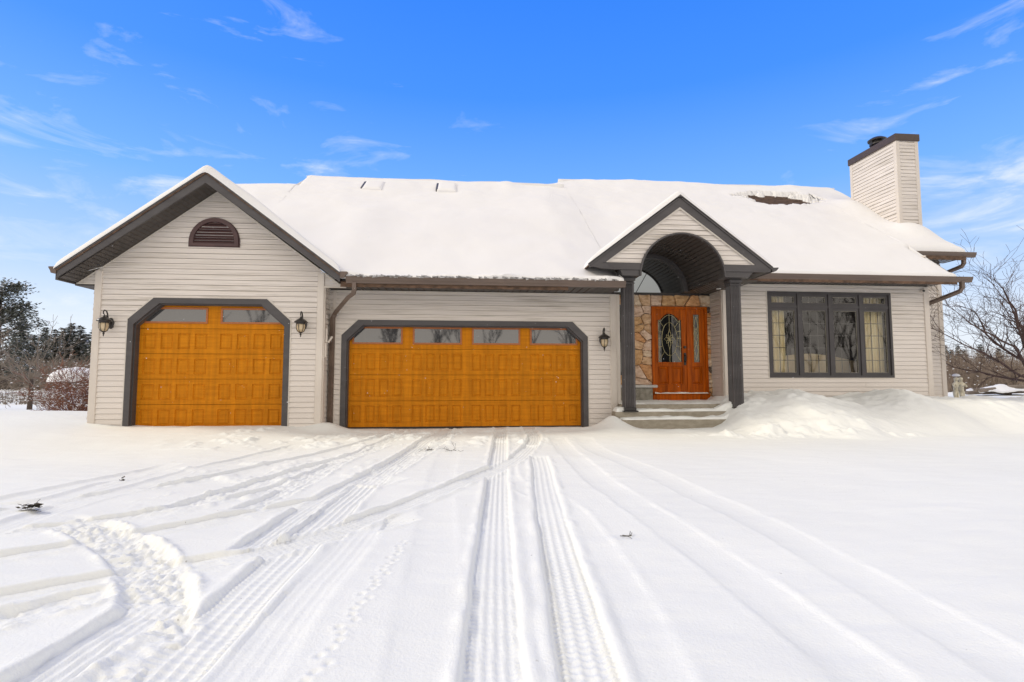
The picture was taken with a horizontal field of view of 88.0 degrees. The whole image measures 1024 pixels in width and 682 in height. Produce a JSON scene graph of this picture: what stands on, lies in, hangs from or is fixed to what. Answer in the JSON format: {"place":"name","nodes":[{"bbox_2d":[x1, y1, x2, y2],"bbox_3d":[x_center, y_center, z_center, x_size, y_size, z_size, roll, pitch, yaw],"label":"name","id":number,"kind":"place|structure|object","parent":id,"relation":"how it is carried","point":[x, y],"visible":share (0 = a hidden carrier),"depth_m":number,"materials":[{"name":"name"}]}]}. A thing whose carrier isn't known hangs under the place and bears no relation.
{"place":"outdoors","nodes":[
{"label":"outdoors","id":0,"kind":"place"},
{"bbox_2d":[0,388,1023,681],"bbox_3d":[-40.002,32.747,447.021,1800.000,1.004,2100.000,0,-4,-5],"label":"snow ground","id":1,"kind":"structure","parent":0,"point":[790,534],"depth_m":3.15,"materials":[{"name":"white snow"}]},
{"bbox_2d":[3,316,35,363],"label":"conifer tree","id":2,"kind":"object","parent":1,"relation":"on","point":[24,338],"visible":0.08,"depth_m":72.03,"materials":[{"name":"green plant"}]},
{"bbox_2d":[16,500,42,510],"bbox_3d":[-3.651,1.255,4.019,0.180,0.077,0.144,-3,-5,32],"label":"leaf clump","id":3,"kind":"object","parent":1,"relation":"on","point":[37,504],"visible":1,"depth_m":4.02,"materials":[{"name":"black plant"}]},
{"bbox_2d":[0,277,58,383],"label":"pine tree","id":4,"kind":"object","parent":1,"relation":"on","point":[12,312],"visible":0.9,"depth_m":40.98,"materials":[{"name":"green plant"}]},
{"bbox_2d":[0,387,62,404],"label":"dry weeds","id":5,"kind":"object","parent":1,"relation":"on","point":[12,398],"visible":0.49,"depth_m":25.19,"materials":[{"name":"brown plant"}]},
{"bbox_2d":[29,335,39,352],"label":"conifer tree","id":6,"kind":"object","parent":1,"relation":"on","point":[36,343],"visible":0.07,"depth_m":79.42,"materials":[{"name":"green plant"}]},
{"bbox_2d":[31,327,57,366],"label":"conifer tree","id":7,"kind":"object","parent":1,"relation":"on","point":[43,334],"visible":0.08,"depth_m":72.29,"materials":[{"name":"green plant"}]},
{"bbox_2d":[0,354,89,390],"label":"brush thicket","id":8,"kind":"object","parent":1,"relation":"on","point":[13,384],"visible":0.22,"depth_m":52.48,"materials":[{"name":"brown plant"}]},
{"bbox_2d":[0,305,90,409],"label":"bare tree","id":9,"kind":"object","parent":1,"relation":"on","point":[29,402],"visible":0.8,"depth_m":20.42,"materials":[{"name":"brown plant"}]},
{"bbox_2d":[11,353,89,410],"bbox_3d":[-10.375,1.295,12.679,2.728,2.119,2.423,-1,-4,10],"label":"bush","id":10,"kind":"object","parent":1,"relation":"on","point":[67,396],"visible":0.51,"depth_m":12.42,"materials":[{"name":"brown plant"}]},
{"bbox_2d":[40,329,64,367],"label":"conifer tree","id":11,"kind":"object","parent":1,"relation":"on","point":[54,348],"visible":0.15,"depth_m":72.78,"materials":[{"name":"green plant"}]},
{"bbox_2d":[32,367,89,410],"bbox_3d":[-11.808,1.501,14.228,1.940,1.631,2.026,0,-4,-5],"label":"bush","id":12,"kind":"object","parent":1,"relation":"on","point":[54,373],"visible":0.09,"depth_m":13.86,"materials":[{"name":"brown plant"}]},
{"bbox_2d":[56,327,74,358],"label":"conifer tree","id":13,"kind":"object","parent":1,"relation":"on","point":[65,337],"visible":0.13,"depth_m":77.95,"materials":[{"name":"green plant"}]},
{"bbox_2d":[65,323,77,358],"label":"conifer tree","id":14,"kind":"object","parent":1,"relation":"on","point":[72,334],"visible":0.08,"depth_m":80.59,"materials":[{"name":"green plant"}]},
{"bbox_2d":[63,325,88,365],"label":"conifer tree","id":15,"kind":"object","parent":1,"relation":"on","point":[79,346],"visible":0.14,"depth_m":78.75,"materials":[{"name":"green plant"}]},
{"bbox_2d":[78,332,91,364],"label":"conifer tree","id":16,"kind":"object","parent":1,"relation":"on","point":[87,353],"visible":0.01,"depth_m":72.52,"materials":[{"name":"green plant"}]},
{"bbox_2d":[48,133,976,428],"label":"house","id":17,"kind":"structure","parent":1,"relation":"on","point":[206,283],"depth_m":11.07,"materials":[{"name":"plastic"}]},
{"bbox_2d":[96,310,113,335],"bbox_3d":[-7.505,-0.329,9.785,0.244,0.496,0.320,0,-4,-5],"label":"wall lantern","id":18,"kind":"object","parent":17,"relation":"attached to","point":[105,323],"depth_m":9.71,"materials":[{"name":"black metal"}]},
{"bbox_2d":[135,306,283,425],"bbox_3d":[-5.762,0.492,10.214,2.800,2.420,0.062,0,-4,-5],"label":"garage door","id":19,"kind":"structure","parent":17,"relation":"in","point":[216,365],"depth_m":10.20,"materials":[{"name":"brown wood"}]},
{"bbox_2d":[294,311,307,336],"bbox_3d":[-4.009,-0.317,10.097,0.244,0.496,0.320,0,-4,-5],"label":"wall lantern","id":20,"kind":"object","parent":17,"relation":"attached to","point":[301,324],"depth_m":10.00,"materials":[{"name":"black metal"}]},
{"bbox_2d":[348,327,580,426],"bbox_3d":[-0.943,0.708,11.053,4.890,2.128,0.062,0,-4,-5],"label":"garage door","id":21,"kind":"structure","parent":17,"relation":"in","point":[429,376],"depth_m":11.03,"materials":[{"name":"brown wood"}]},
{"bbox_2d":[598,328,609,350],"bbox_3d":[1.910,-0.029,11.029,0.244,0.496,0.320,0,-4,-5],"label":"wall lantern","id":22,"kind":"object","parent":17,"relation":"attached to","point":[603,339],"depth_m":10.93,"materials":[{"name":"black metal"}]},
{"bbox_2d":[619,305,621,374],"bbox_3d":[2.517,-0.029,12.671,0.780,1.690,0.065,0,-4,-5],"label":"entry window","id":23,"kind":"structure","parent":17,"relation":"in","point":[619,305],"depth_m":12.67,"materials":[{"name":"glass"}]},
{"bbox_2d":[617,270,662,292],"bbox_3d":[3.148,-1.499,13.988,1.750,0.880,0.080,0,-4,-5],"label":"arched window","id":24,"kind":"structure","parent":17,"relation":"in","point":[645,282],"depth_m":14.03,"materials":[{"name":"clear glass"}]},
{"bbox_2d":[650,306,709,399],"bbox_3d":[4.042,0.299,12.745,1.405,2.263,0.139,0,-4,-5],"label":"front door","id":25,"kind":"structure","parent":17,"relation":"in","point":[679,341],"depth_m":12.76,"materials":[{"name":"brown wood"}]},
{"bbox_2d":[771,297,785,371],"bbox_3d":[6.217,0.068,12.621,0.584,2.570,0.104,0,-4,-5],"label":"curtain","id":26,"kind":"object","parent":17,"relation":"hanging from","point":[776,328],"visible":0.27,"depth_m":12.63,"materials":[{"name":"beige fabric"}]},
{"bbox_2d":[786,354,856,371],"bbox_3d":[7.363,0.874,13.656,3.060,1.050,0.950,0,-4,-5],"label":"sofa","id":27,"kind":"object","parent":17,"relation":"in","point":[790,366],"visible":0.22,"depth_m":13.23,"materials":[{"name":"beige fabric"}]},
{"bbox_2d":[767,291,894,377],"bbox_3d":[7.514,-0.146,12.540,3.100,2.025,0.120,0,-4,-5],"label":"picture window","id":28,"kind":"structure","parent":17,"relation":"in","point":[858,307],"depth_m":12.52,"materials":[{"name":"grey glass"}]},
{"bbox_2d":[863,298,884,371],"bbox_3d":[8.668,0.083,12.837,0.704,2.570,0.106,0,-4,-5],"label":"curtain","id":29,"kind":"object","parent":17,"relation":"hanging from","point":[874,333],"visible":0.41,"depth_m":12.85,"materials":[{"name":"beige fabric"}]},
{"bbox_2d":[954,345,961,359],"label":"conifer tree","id":30,"kind":"object","parent":1,"relation":"on","point":[958,350],"visible":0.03,"depth_m":87.69,"materials":[{"name":"green plant"}]},
{"bbox_2d":[952,374,967,396],"bbox_3d":[15.485,1.728,18.373,0.513,1.180,0.487,0,-4,-5],"label":"garden statue","id":31,"kind":"object","parent":1,"relation":"on","point":[960,384],"visible":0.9,"depth_m":18.33,"materials":[{"name":"stone"}]},
{"bbox_2d":[929,225,1023,387],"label":"bare tree","id":32,"kind":"object","parent":1,"relation":"on","point":[1019,327],"visible":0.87,"depth_m":13.84,"materials":[{"name":"brown plant"}]},
{"bbox_2d":[975,344,984,363],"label":"conifer tree","id":33,"kind":"object","parent":1,"relation":"on","point":[980,346],"visible":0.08,"depth_m":87.88,"materials":[{"name":"green plant"}]},
{"bbox_2d":[945,335,1023,391],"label":"brush thicket","id":34,"kind":"object","parent":1,"relation":"on","point":[1017,364],"visible":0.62,"depth_m":27.44,"materials":[{"name":"brown plant"}]},
{"bbox_2d":[965,384,1023,394],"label":"brush pile","id":35,"kind":"object","parent":1,"relation":"on","point":[1002,389],"visible":1,"depth_m":21.07,"materials":[{"name":"white snow"}]},
{"bbox_2d":[994,347,1002,357],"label":"conifer tree","id":36,"kind":"object","parent":1,"relation":"on","point":[996,352],"visible":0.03,"depth_m":86.48,"materials":[{"name":"green plant"}]},
{"bbox_2d":[0,0,1023,361],"label":"sky","id":37,"kind":"structure","parent":0,"point":[107,106],"materials":[{"name":"blue"}]}
]}

